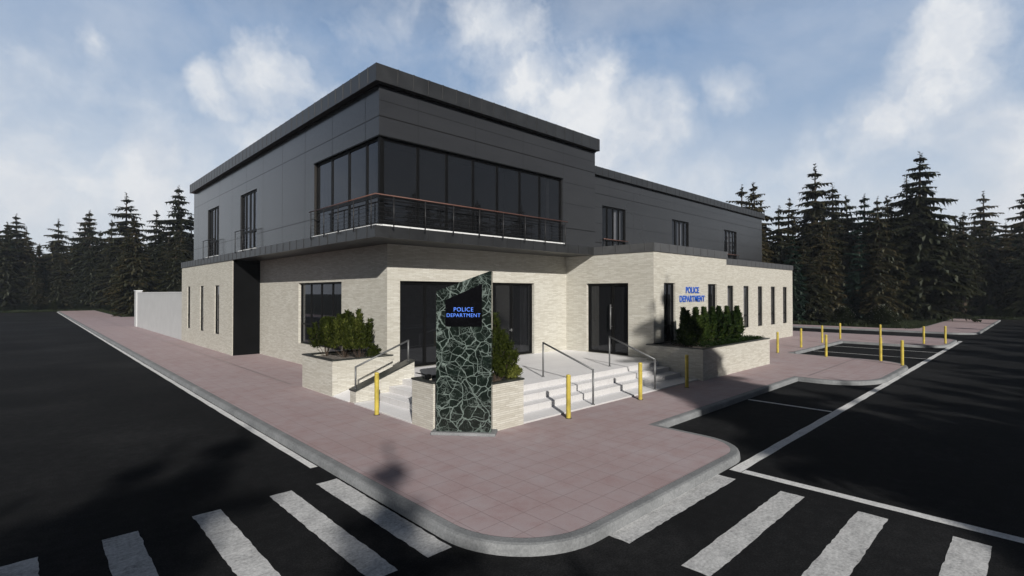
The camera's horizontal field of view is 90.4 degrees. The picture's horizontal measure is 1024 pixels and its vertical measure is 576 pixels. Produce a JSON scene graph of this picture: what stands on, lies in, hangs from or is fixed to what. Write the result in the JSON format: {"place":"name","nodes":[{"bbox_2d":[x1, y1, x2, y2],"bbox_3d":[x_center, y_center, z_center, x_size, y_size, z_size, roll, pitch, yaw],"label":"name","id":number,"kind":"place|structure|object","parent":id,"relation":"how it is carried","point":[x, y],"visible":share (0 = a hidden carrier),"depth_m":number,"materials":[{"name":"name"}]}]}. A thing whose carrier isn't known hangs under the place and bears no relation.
{"place":"outdoors","nodes":[
{"label":"outdoors","id":0,"kind":"place"},
{"bbox_2d":[60,310,952,537],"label":"pavement","id":1,"kind":"structure","parent":0,"point":[560,474],"depth_m":9.73,"materials":[{"name":"tile"}]},
{"bbox_2d":[134,290,181,339],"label":"boundary wall","id":2,"kind":"structure","parent":1,"relation":"on","point":[159,312],"depth_m":35.42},
{"bbox_2d":[302,349,393,396],"bbox_3d":[-4.896,2.474,15.118,1.875,1.020,2.090,1,-1,-44],"label":"planter","id":3,"kind":"object","parent":1,"relation":"on","point":[332,373],"visible":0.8,"depth_m":14.35,"materials":[{"name":"brick"}]},
{"bbox_2d":[307,315,335,355],"bbox_3d":[-5.704,1.446,15.387,0.906,1.254,0.852,0,-1,-7],"label":"planter shrub","id":4,"kind":"object","parent":3,"relation":"on","point":[316,343],"visible":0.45,"depth_m":15.23,"materials":[{"name":"green plant"}]},
{"bbox_2d":[322,309,355,356],"bbox_3d":[-5.005,1.341,15.114,1.050,1.458,1.201,0,-1,11],"label":"planter shrub","id":5,"kind":"object","parent":3,"relation":"on","point":[345,316],"visible":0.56,"depth_m":14.78,"materials":[{"name":"green plant"}]},
{"bbox_2d":[341,308,374,356],"bbox_3d":[-4.413,1.317,14.682,0.927,1.496,1.129,1,-1,-44],"label":"planter shrub","id":6,"kind":"object","parent":3,"relation":"on","point":[360,332],"visible":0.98,"depth_m":14.46,"materials":[{"name":"green plant"}]},
{"bbox_2d":[366,343,381,356],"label":"planter shrub","id":7,"kind":"object","parent":3,"relation":"on","point":[374,349],"visible":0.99,"depth_m":14.55,"materials":[{"name":"green plant"}]},
{"bbox_2d":[374,372,379,414],"bbox_3d":[-3.114,2.430,11.717,0.140,0.980,0.140,1,-1,-44],"label":"bollard","id":8,"kind":"object","parent":1,"relation":"on","point":[376,393],"visible":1,"depth_m":11.68,"materials":[{"name":"yellow metal"}]},
{"bbox_2d":[349,359,414,402],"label":"stair wall","id":9,"kind":"structure","parent":1,"relation":"on","point":[395,375],"depth_m":13.46,"materials":[{"name":"brick"}]},
{"bbox_2d":[354,340,409,388],"bbox_3d":[-3.440,2.002,13.568,1.650,1.152,0.090,1,-1,-44],"label":"handrail","id":10,"kind":"object","parent":9,"relation":"on","point":[407,341],"visible":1,"depth_m":13.52,"materials":[{"name":"metal"}]},
{"bbox_2d":[430,271,497,436],"bbox_3d":[-0.950,1.286,10.162,1.290,3.235,0.370,0,-1,6],"label":"pylon sign","id":11,"kind":"object","parent":1,"relation":"on","point":[464,358],"visible":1,"depth_m":10.06,"materials":[{"name":"green stone"}]},
{"bbox_2d":[411,374,524,430],"bbox_3d":[-0.948,2.431,10.882,1.730,1.020,1.710,1,-1,-44],"label":"planter","id":12,"kind":"object","parent":1,"relation":"on","point":[508,403],"visible":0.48,"depth_m":10.57,"materials":[{"name":"brick"}]},
{"bbox_2d":[493,311,519,381],"bbox_3d":[-0.373,1.258,10.907,1.130,1.540,0.645,0,-1,-13],"label":"conical shrub","id":13,"kind":"object","parent":12,"relation":"on","point":[503,364],"visible":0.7,"depth_m":10.83,"materials":[{"name":"green plant"}]},
{"bbox_2d":[506,364,523,378],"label":"shrub","id":14,"kind":"object","parent":12,"relation":"on","point":[517,371],"visible":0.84,"depth_m":10.86,"materials":[{"name":"green plant"}]},
{"bbox_2d":[181,62,792,366],"bbox_3d":[1.504,-1.306,32.565,33.949,8.937,25.892,1,-1,-44],"label":"police station","id":15,"kind":"object","parent":1,"relation":"on","point":[390,201],"visible":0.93,"depth_m":18.69,"materials":[{"name":"stone"}]},
{"bbox_2d":[209,206,218,256],"bbox_3d":[-15.031,-2.831,25.917,0.215,2.450,2.100,1,-1,-44],"label":"window","id":16,"kind":"structure","parent":15,"relation":"in","point":[215,214],"depth_m":26.14,"materials":[{"name":"black glass"}]},
{"bbox_2d":[242,189,256,249],"bbox_3d":[-11.145,-2.872,21.850,0.215,2.450,2.190,1,-1,-44],"label":"window","id":17,"kind":"structure","parent":15,"relation":"in","point":[251,201],"depth_m":21.88,"materials":[{"name":"black glass"}]},
{"bbox_2d":[301,282,341,349],"bbox_3d":[-7.084,0.989,18.962,0.070,2.390,3.820,1,-1,-44],"label":"window","id":18,"kind":"structure","parent":15,"relation":"in","point":[318,300],"depth_m":19.24,"materials":[{"name":"black glass"}]},
{"bbox_2d":[316,138,377,235],"bbox_3d":[-4.993,-2.899,15.315,0.060,2.370,4.160,1,-1,-44],"label":"corner window","id":19,"kind":"structure","parent":15,"relation":"in","point":[352,174],"depth_m":15.13,"materials":[{"name":"black glass"}]},
{"bbox_2d":[383,138,560,242],"bbox_3d":[-0.879,-2.888,16.411,7.396,2.370,0.060,1,-1,-44],"label":"corner window","id":20,"kind":"structure","parent":15,"relation":"in","point":[409,170],"depth_m":15.85,"materials":[{"name":"black glass"}]},
{"bbox_2d":[588,283,627,355],"bbox_3d":[3.708,1.175,19.619,0.195,2.710,1.940,1,-1,-44],"label":"entrance door","id":21,"kind":"structure","parent":15,"relation":"in","point":[607,302],"depth_m":19.68,"materials":[{"name":"black glass"}]},
{"bbox_2d":[602,206,624,245],"bbox_3d":[4.986,-2.910,25.499,2.000,2.200,0.215,1,-1,-44],"label":"window","id":22,"kind":"structure","parent":15,"relation":"in","point":[615,213],"depth_m":25.75,"materials":[{"name":"black glass"}]},
{"bbox_2d":[664,283,673,341],"bbox_3d":[5.773,0.928,18.933,0.820,2.230,0.070,1,-1,-44],"label":"window","id":23,"kind":"structure","parent":15,"relation":"in","point":[668,287],"depth_m":19.01,"materials":[{"name":"black glass"}]},
{"bbox_2d":[672,220,687,246],"bbox_3d":[9.830,-2.863,30.127,2.000,2.200,0.215,1,-1,-44],"label":"window","id":24,"kind":"structure","parent":15,"relation":"in","point":[680,224],"depth_m":30.38,"materials":[{"name":"black glass"}]},
{"bbox_2d":[679,287,704,301],"bbox_3d":[7.120,0.250,20.062,2.051,0.590,0.020,1,-1,-44],"label":"lettering","id":25,"kind":"object","parent":15,"relation":"attached to","point":[690,300],"depth_m":19.99},
{"bbox_2d":[708,284,714,313],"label":"window","id":26,"kind":"structure","parent":15,"relation":"in","point":[711,287],"depth_m":21.46,"materials":[{"name":"black glass"}]},
{"bbox_2d":[724,230,735,258],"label":"window","id":27,"kind":"structure","parent":15,"relation":"in","point":[728,234],"depth_m":35.14,"materials":[{"name":"black glass"}]},
{"bbox_2d":[332,350,697,423],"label":"entrance steps","id":28,"kind":"structure","parent":1,"relation":"on","point":[544,397],"depth_m":14.31,"materials":[{"name":"concrete"}]},
{"bbox_2d":[542,342,594,404],"bbox_3d":[1.440,2.200,13.409,0.089,1.413,2.014,0,-1,-37],"label":"handrail","id":29,"kind":"object","parent":28,"relation":"on","point":[570,357],"visible":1,"depth_m":13.30,"materials":[{"name":"metal"}]},
{"bbox_2d":[608,336,656,389],"bbox_3d":[3.607,2.221,15.418,0.088,1.413,1.942,0,-1,-33],"label":"handrail","id":30,"kind":"object","parent":28,"relation":"on","point":[640,352],"visible":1,"depth_m":15.02,"materials":[{"name":"metal"}]},
{"bbox_2d":[565,374,570,418],"bbox_3d":[1.263,2.426,11.391,0.140,0.980,0.140,0,-1,29],"label":"bollard","id":31,"kind":"object","parent":1,"relation":"on","point":[568,396],"visible":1,"depth_m":11.35,"materials":[{"name":"metal"}]},
{"bbox_2d":[638,362,642,399],"bbox_3d":[3.374,2.447,13.380,0.140,0.980,0.140,0,-1,12],"label":"bollard","id":32,"kind":"object","parent":1,"relation":"on","point":[639,380],"visible":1,"depth_m":13.34,"materials":[{"name":"metal"}]},
{"bbox_2d":[685,354,688,387],"bbox_3d":[5.196,2.465,15.121,0.140,0.980,0.140,0,-1,-5],"label":"bollard","id":33,"kind":"object","parent":1,"relation":"on","point":[686,370],"visible":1,"depth_m":15.08,"materials":[{"name":"metal"}]},
{"bbox_2d":[646,337,769,380],"bbox_3d":[7.456,2.494,18.958,5.740,1.060,2.075,1,-1,-44],"label":"planter","id":34,"kind":"object","parent":1,"relation":"on","point":[706,363],"visible":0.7,"depth_m":17.29,"materials":[{"name":"brick"}]},
{"bbox_2d":[675,307,700,346],"bbox_3d":[5.960,1.339,17.229,0.947,1.426,0.970,1,-1,-44],"label":"hedge shrub","id":35,"kind":"object","parent":34,"relation":"on","point":[685,316],"visible":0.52,"depth_m":17.13,"materials":[{"name":"green plant"}]},
{"bbox_2d":[680,318,696,346],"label":"hedge shrub","id":36,"kind":"object","parent":34,"relation":"on","point":[688,339],"visible":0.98,"depth_m":16.78,"materials":[{"name":"green plant"}]},
{"bbox_2d":[679,307,708,345],"bbox_3d":[6.363,1.348,17.859,0.936,1.422,1.083,1,-1,-44],"label":"hedge shrub","id":37,"kind":"object","parent":34,"relation":"on","point":[699,318],"visible":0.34,"depth_m":17.68,"materials":[{"name":"green plant"}]},
{"bbox_2d":[700,306,716,344],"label":"hedge shrub","id":38,"kind":"object","parent":34,"relation":"on","point":[706,322],"visible":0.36,"depth_m":18.21,"materials":[{"name":"green plant"}]},
{"bbox_2d":[671,334,763,346],"bbox_3d":[7.808,1.938,19.160,4.714,0.196,1.746,1,-1,-44],"label":"ground cover","id":39,"kind":"object","parent":34,"relation":"on","point":[715,342],"visible":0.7,"depth_m":18.29,"materials":[{"name":"green plant"}]},
{"bbox_2d":[707,306,727,340],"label":"hedge shrub","id":40,"kind":"object","parent":34,"relation":"on","point":[713,317],"visible":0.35,"depth_m":18.64,"materials":[{"name":"green plant"}]},
{"bbox_2d":[715,305,733,340],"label":"hedge shrub","id":41,"kind":"object","parent":34,"relation":"on","point":[722,318],"visible":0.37,"depth_m":18.95,"materials":[{"name":"green plant"}]},
{"bbox_2d":[723,305,745,337],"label":"hedge shrub","id":42,"kind":"object","parent":34,"relation":"on","point":[740,329],"visible":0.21,"depth_m":19.36,"materials":[{"name":"green plant"}]},
{"bbox_2d":[730,305,743,334],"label":"hedge shrub","id":43,"kind":"object","parent":34,"relation":"on","point":[735,313],"visible":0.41,"depth_m":19.99,"materials":[{"name":"green plant"}]},
{"bbox_2d":[0,312,1023,575],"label":"road","id":44,"kind":"structure","parent":0,"point":[100,440],"depth_m":8.22,"materials":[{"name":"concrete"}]},
{"bbox_2d":[0,474,991,575],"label":"crosswalk markings","id":45,"kind":"object","parent":44,"relation":"on","point":[844,551],"visible":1,"depth_m":6.00,"materials":[{"name":"paint"}]},
{"bbox_2d":[57,310,956,556],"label":"kerb","id":46,"kind":"structure","parent":44,"relation":"on","point":[461,537],"depth_m":7.54,"materials":[{"name":"concrete"}]},
{"bbox_2d":[57,312,1023,542],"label":"road line markings","id":47,"kind":"object","parent":44,"relation":"on","point":[751,461],"visible":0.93,"depth_m":9.59,"materials":[{"name":"paint"}]},
{"bbox_2d":[793,319,1000,334],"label":"kerb","id":48,"kind":"structure","parent":44,"relation":"on","point":[986,328],"depth_m":39.38,"materials":[{"name":"concrete"}]},
{"bbox_2d":[0,0,1023,255],"label":"sky","id":49,"kind":"structure","parent":0,"point":[101,101],"materials":[{"name":"blue"}]},
{"bbox_2d":[3,305,1021,451],"bbox_3d":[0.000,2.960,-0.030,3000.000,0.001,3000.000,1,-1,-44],"label":"ground","id":50,"kind":"structure","parent":0,"point":[803,324],"depth_m":57.26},
{"bbox_2d":[0,224,31,309],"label":"spruce tree","id":51,"kind":"object","parent":50,"relation":"on","point":[10,273],"visible":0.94,"depth_m":79.55,"materials":[{"name":"green plant"}]},
{"bbox_2d":[1,214,35,260],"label":"spruce tree","id":52,"kind":"object","parent":50,"relation":"on","point":[17,234],"visible":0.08,"depth_m":94.60,"materials":[{"name":"green plant"}]},
{"bbox_2d":[11,227,46,305],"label":"spruce tree","id":53,"kind":"object","parent":50,"relation":"on","point":[28,255],"visible":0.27,"depth_m":82.88,"materials":[{"name":"green plant"}]},
{"bbox_2d":[18,266,48,310],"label":"spruce tree","id":54,"kind":"object","parent":50,"relation":"on","point":[35,298],"visible":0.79,"depth_m":81.19,"materials":[{"name":"green plant"}]},
{"bbox_2d":[20,253,47,301],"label":"spruce tree","id":55,"kind":"object","parent":50,"relation":"on","point":[37,268],"visible":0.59,"depth_m":81.99,"materials":[{"name":"green plant"}]},
{"bbox_2d":[35,244,50,286],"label":"spruce tree","id":56,"kind":"object","parent":50,"relation":"on","point":[42,259],"visible":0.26,"depth_m":88.12,"materials":[{"name":"green plant"}]},
{"bbox_2d":[47,300,63,310],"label":"forest bush","id":57,"kind":"object","parent":50,"relation":"on","point":[54,305],"visible":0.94,"depth_m":81.34,"materials":[{"name":"green plant"}]},
{"bbox_2d":[40,219,72,280],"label":"spruce tree","id":58,"kind":"object","parent":50,"relation":"on","point":[59,246],"visible":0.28,"depth_m":94.40,"materials":[{"name":"green plant"}]},
{"bbox_2d":[43,256,75,307],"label":"spruce tree","id":59,"kind":"object","parent":50,"relation":"on","point":[57,290],"visible":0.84,"depth_m":83.92,"materials":[{"name":"green plant"}]},
{"bbox_2d":[61,214,100,291],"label":"spruce tree","id":60,"kind":"object","parent":50,"relation":"on","point":[82,239],"visible":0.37,"depth_m":87.28,"materials":[{"name":"green plant"}]},
{"bbox_2d":[60,211,107,278],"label":"spruce tree","id":61,"kind":"object","parent":50,"relation":"on","point":[91,222],"visible":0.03,"depth_m":91.67,"materials":[{"name":"green plant"}]},
{"bbox_2d":[66,238,103,306],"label":"spruce tree","id":62,"kind":"object","parent":50,"relation":"on","point":[85,291],"visible":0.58,"depth_m":84.64,"materials":[{"name":"green plant"}]},
{"bbox_2d":[71,237,109,308],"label":"spruce tree","id":63,"kind":"object","parent":50,"relation":"on","point":[95,306],"visible":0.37,"depth_m":85.03,"materials":[{"name":"green plant"}]},
{"bbox_2d":[85,231,109,292],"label":"spruce tree","id":64,"kind":"object","parent":50,"relation":"on","point":[100,238],"visible":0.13,"depth_m":87.10,"materials":[{"name":"green plant"}]},
{"bbox_2d":[87,192,146,306],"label":"spruce tree","id":65,"kind":"object","parent":50,"relation":"on","point":[111,250],"visible":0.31,"depth_m":83.52,"materials":[{"name":"green plant"}]},
{"bbox_2d":[103,216,161,316],"bbox_3d":[-47.119,-2.518,63.666,6.260,13.052,6.675,0,-1,-29],"label":"spruce tree","id":66,"kind":"object","parent":50,"relation":"on","point":[132,277],"visible":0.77,"depth_m":62.70,"materials":[{"name":"green plant"}]},
{"bbox_2d":[137,210,165,274],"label":"spruce tree","id":67,"kind":"object","parent":50,"relation":"on","point":[154,230],"visible":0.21,"depth_m":84.16,"materials":[{"name":"green plant"}]},
{"bbox_2d":[154,232,175,290],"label":"spruce tree","id":68,"kind":"object","parent":50,"relation":"on","point":[165,257],"visible":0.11,"depth_m":74.13,"materials":[{"name":"green plant"}]},
{"bbox_2d":[146,186,193,283],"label":"spruce tree","id":69,"kind":"object","parent":50,"relation":"on","point":[179,213],"visible":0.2,"depth_m":77.00,"materials":[{"name":"green plant"}]},
{"bbox_2d":[156,237,186,291],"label":"spruce tree","id":70,"kind":"object","parent":50,"relation":"on","point":[173,276],"visible":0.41,"depth_m":63.76,"materials":[{"name":"green plant"}]},
{"bbox_2d":[157,227,193,291],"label":"spruce tree","id":71,"kind":"object","parent":50,"relation":"on","point":[185,253],"visible":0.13,"depth_m":73.41,"materials":[{"name":"green plant"}]},
{"bbox_2d":[0,308,1023,328],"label":"forest grass","id":72,"kind":"structure","parent":50,"relation":"on","point":[910,324],"depth_m":47.78,"materials":[{"name":"green plant"}]},
{"bbox_2d":[726,184,765,226],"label":"spruce tree","id":73,"kind":"object","parent":50,"relation":"on","point":[741,193],"visible":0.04,"depth_m":65.79,"materials":[{"name":"green plant"}]},
{"bbox_2d":[743,182,773,262],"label":"spruce tree","id":74,"kind":"object","parent":50,"relation":"on","point":[753,196],"visible":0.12,"depth_m":65.67,"materials":[{"name":"green plant"}]},
{"bbox_2d":[762,229,774,262],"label":"spruce tree","id":75,"kind":"object","parent":50,"relation":"on","point":[764,239],"visible":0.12,"depth_m":52.33,"materials":[{"name":"green plant"}]},
{"bbox_2d":[765,205,791,264],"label":"spruce tree","id":76,"kind":"object","parent":50,"relation":"on","point":[779,248],"visible":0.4,"depth_m":57.79,"materials":[{"name":"green plant"}]},
{"bbox_2d":[768,198,803,261],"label":"spruce tree","id":77,"kind":"object","parent":50,"relation":"on","point":[792,222],"visible":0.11,"depth_m":61.52,"materials":[{"name":"green plant"}]},
{"bbox_2d":[781,234,813,323],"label":"spruce tree","id":78,"kind":"object","parent":50,"relation":"on","point":[799,306],"visible":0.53,"depth_m":49.68,"materials":[{"name":"green plant"}]},
{"bbox_2d":[794,240,828,309],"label":"spruce tree","id":79,"kind":"object","parent":50,"relation":"on","point":[803,257],"visible":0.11,"depth_m":51.64,"materials":[{"name":"green plant"}]},
{"bbox_2d":[801,258,834,323],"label":"spruce tree","id":80,"kind":"object","parent":50,"relation":"on","point":[817,305],"visible":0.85,"depth_m":49.44,"materials":[{"name":"green plant"}]},
{"bbox_2d":[782,163,853,277],"bbox_3d":[35.962,-5.554,59.986,8.783,18.252,9.165,0,-1,21],"label":"spruce tree","id":81,"kind":"object","parent":50,"relation":"on","point":[815,214],"visible":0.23,"depth_m":59.41,"materials":[{"name":"green plant"}]},
{"bbox_2d":[805,228,840,309],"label":"spruce tree","id":82,"kind":"object","parent":50,"relation":"on","point":[813,253],"visible":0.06,"depth_m":53.48,"materials":[{"name":"green plant"}]},
{"bbox_2d":[807,218,848,310],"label":"spruce tree","id":83,"kind":"object","parent":50,"relation":"on","point":[825,266],"visible":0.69,"depth_m":51.51,"materials":[{"name":"green plant"}]},
{"bbox_2d":[810,218,851,314],"bbox_3d":[34.087,-1.821,54.714,5.530,11.371,5.186,0,-1,-37],"label":"spruce tree","id":84,"kind":"object","parent":50,"relation":"on","point":[841,267],"visible":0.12,"depth_m":53.91,"materials":[{"name":"green plant"}]},
{"bbox_2d":[820,184,858,274],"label":"spruce tree","id":85,"kind":"object","parent":50,"relation":"on","point":[848,237],"visible":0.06,"depth_m":61.15,"materials":[{"name":"green plant"}]},
{"bbox_2d":[830,305,859,325],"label":"flowering bush","id":86,"kind":"object","parent":50,"relation":"on","point":[843,316],"visible":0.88,"depth_m":45.68,"materials":[{"name":"green plant"}]},
{"bbox_2d":[837,195,861,250],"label":"spruce tree","id":87,"kind":"object","parent":50,"relation":"on","point":[847,215],"visible":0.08,"depth_m":65.59,"materials":[{"name":"green plant"}]},
{"bbox_2d":[841,233,874,319],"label":"spruce tree","id":88,"kind":"object","parent":50,"relation":"on","point":[853,281],"visible":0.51,"depth_m":52.30,"materials":[{"name":"green plant"}]},
{"bbox_2d":[849,214,875,273],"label":"spruce tree","id":89,"kind":"object","parent":50,"relation":"on","point":[868,223],"visible":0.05,"depth_m":59.63,"materials":[{"name":"green plant"}]},
{"bbox_2d":[849,193,879,249],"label":"spruce tree","id":90,"kind":"object","parent":50,"relation":"on","point":[863,212],"visible":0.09,"depth_m":64.03,"materials":[{"name":"green plant"}]},
{"bbox_2d":[847,196,914,320],"bbox_3d":[37.587,-2.757,52.005,5.811,13.307,6.195,0,-1,-6],"label":"spruce tree","id":91,"kind":"object","parent":50,"relation":"on","point":[876,237],"visible":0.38,"depth_m":51.28,"materials":[{"name":"green plant"}]},
{"bbox_2d":[857,248,905,320],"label":"spruce tree","id":92,"kind":"object","parent":50,"relation":"on","point":[877,296],"visible":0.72,"depth_m":50.22,"materials":[{"name":"green plant"}]},
{"bbox_2d":[864,304,899,326],"bbox_3d":[31.695,2.361,43.544,2.949,2.069,2.906,1,-1,-44],"label":"flowering bush","id":93,"kind":"object","parent":50,"relation":"on","point":[880,315],"visible":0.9,"depth_m":43.21,"materials":[{"name":"green plant"}]},
{"bbox_2d":[875,206,899,252],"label":"spruce tree","id":94,"kind":"object","parent":50,"relation":"on","point":[891,214],"visible":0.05,"depth_m":55.59,"materials":[{"name":"green plant"}]},
{"bbox_2d":[879,195,896,229],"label":"spruce tree","id":95,"kind":"object","parent":50,"relation":"on","point":[886,202],"visible":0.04,"depth_m":66.14,"materials":[{"name":"green plant"}]},
{"bbox_2d":[886,177,931,224],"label":"spruce tree","id":96,"kind":"object","parent":50,"relation":"on","point":[903,195],"visible":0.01,"depth_m":62.18,"materials":[{"name":"green plant"}]},
{"bbox_2d":[883,151,985,321],"bbox_3d":[41.982,-5.077,52.587,9.431,18.260,10.055,0,-1,-35],"label":"spruce tree","id":97,"kind":"object","parent":50,"relation":"on","point":[935,280],"visible":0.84,"depth_m":50.78,"materials":[{"name":"green plant"}]},
{"bbox_2d":[943,215,969,307],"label":"spruce tree","id":98,"kind":"object","parent":50,"relation":"on","point":[954,227],"visible":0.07,"depth_m":69.70,"materials":[{"name":"green plant"}]},
{"bbox_2d":[950,212,990,313],"bbox_3d":[54.340,-2.798,61.273,4.938,12.768,4.788,0,-1,40],"label":"spruce tree","id":99,"kind":"object","parent":50,"relation":"on","point":[963,240],"visible":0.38,"depth_m":60.60,"materials":[{"name":"green plant"}]},
{"bbox_2d":[961,191,1011,253],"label":"spruce tree","id":100,"kind":"object","parent":50,"relation":"on","point":[980,214],"visible":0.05,"depth_m":79.68,"materials":[{"name":"green plant"}]},
{"bbox_2d":[955,216,1018,314],"bbox_3d":[59.364,-2.488,63.634,6.388,12.987,6.810,0,-1,-23],"label":"spruce tree","id":101,"kind":"object","parent":50,"relation":"on","point":[988,261],"visible":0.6,"depth_m":62.85,"materials":[{"name":"green plant"}]},
{"bbox_2d":[977,304,997,318],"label":"forest bush","id":102,"kind":"object","parent":50,"relation":"on","point":[989,312],"visible":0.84,"depth_m":58.58,"materials":[{"name":"green plant"}]},
{"bbox_2d":[977,222,1019,314],"bbox_3d":[62.201,-2.184,63.923,6.850,12.346,6.425,0,-1,37],"label":"spruce tree","id":103,"kind":"object","parent":50,"relation":"on","point":[1007,244],"visible":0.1,"depth_m":63.70,"materials":[{"name":"green plant"}]},
{"bbox_2d":[989,222,1023,315],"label":"spruce tree","id":104,"kind":"object","parent":50,"relation":"on","point":[1015,289],"visible":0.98,"depth_m":57.89,"materials":[{"name":"green plant"}]},
{"bbox_2d":[995,306,1020,318],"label":"forest bush","id":105,"kind":"object","parent":50,"relation":"on","point":[1011,314],"visible":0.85,"depth_m":57.31,"materials":[{"name":"green plant"}]},
{"bbox_2d":[998,194,1023,247],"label":"spruce tree","id":106,"kind":"object","parent":50,"relation":"on","point":[1015,227],"visible":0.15,"depth_m":77.81,"materials":[{"name":"green plant"}]},
{"bbox_2d":[793,319,996,332],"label":"pavement","id":107,"kind":"structure","parent":0,"point":[962,326],"depth_m":42.75,"materials":[{"name":"tile"}]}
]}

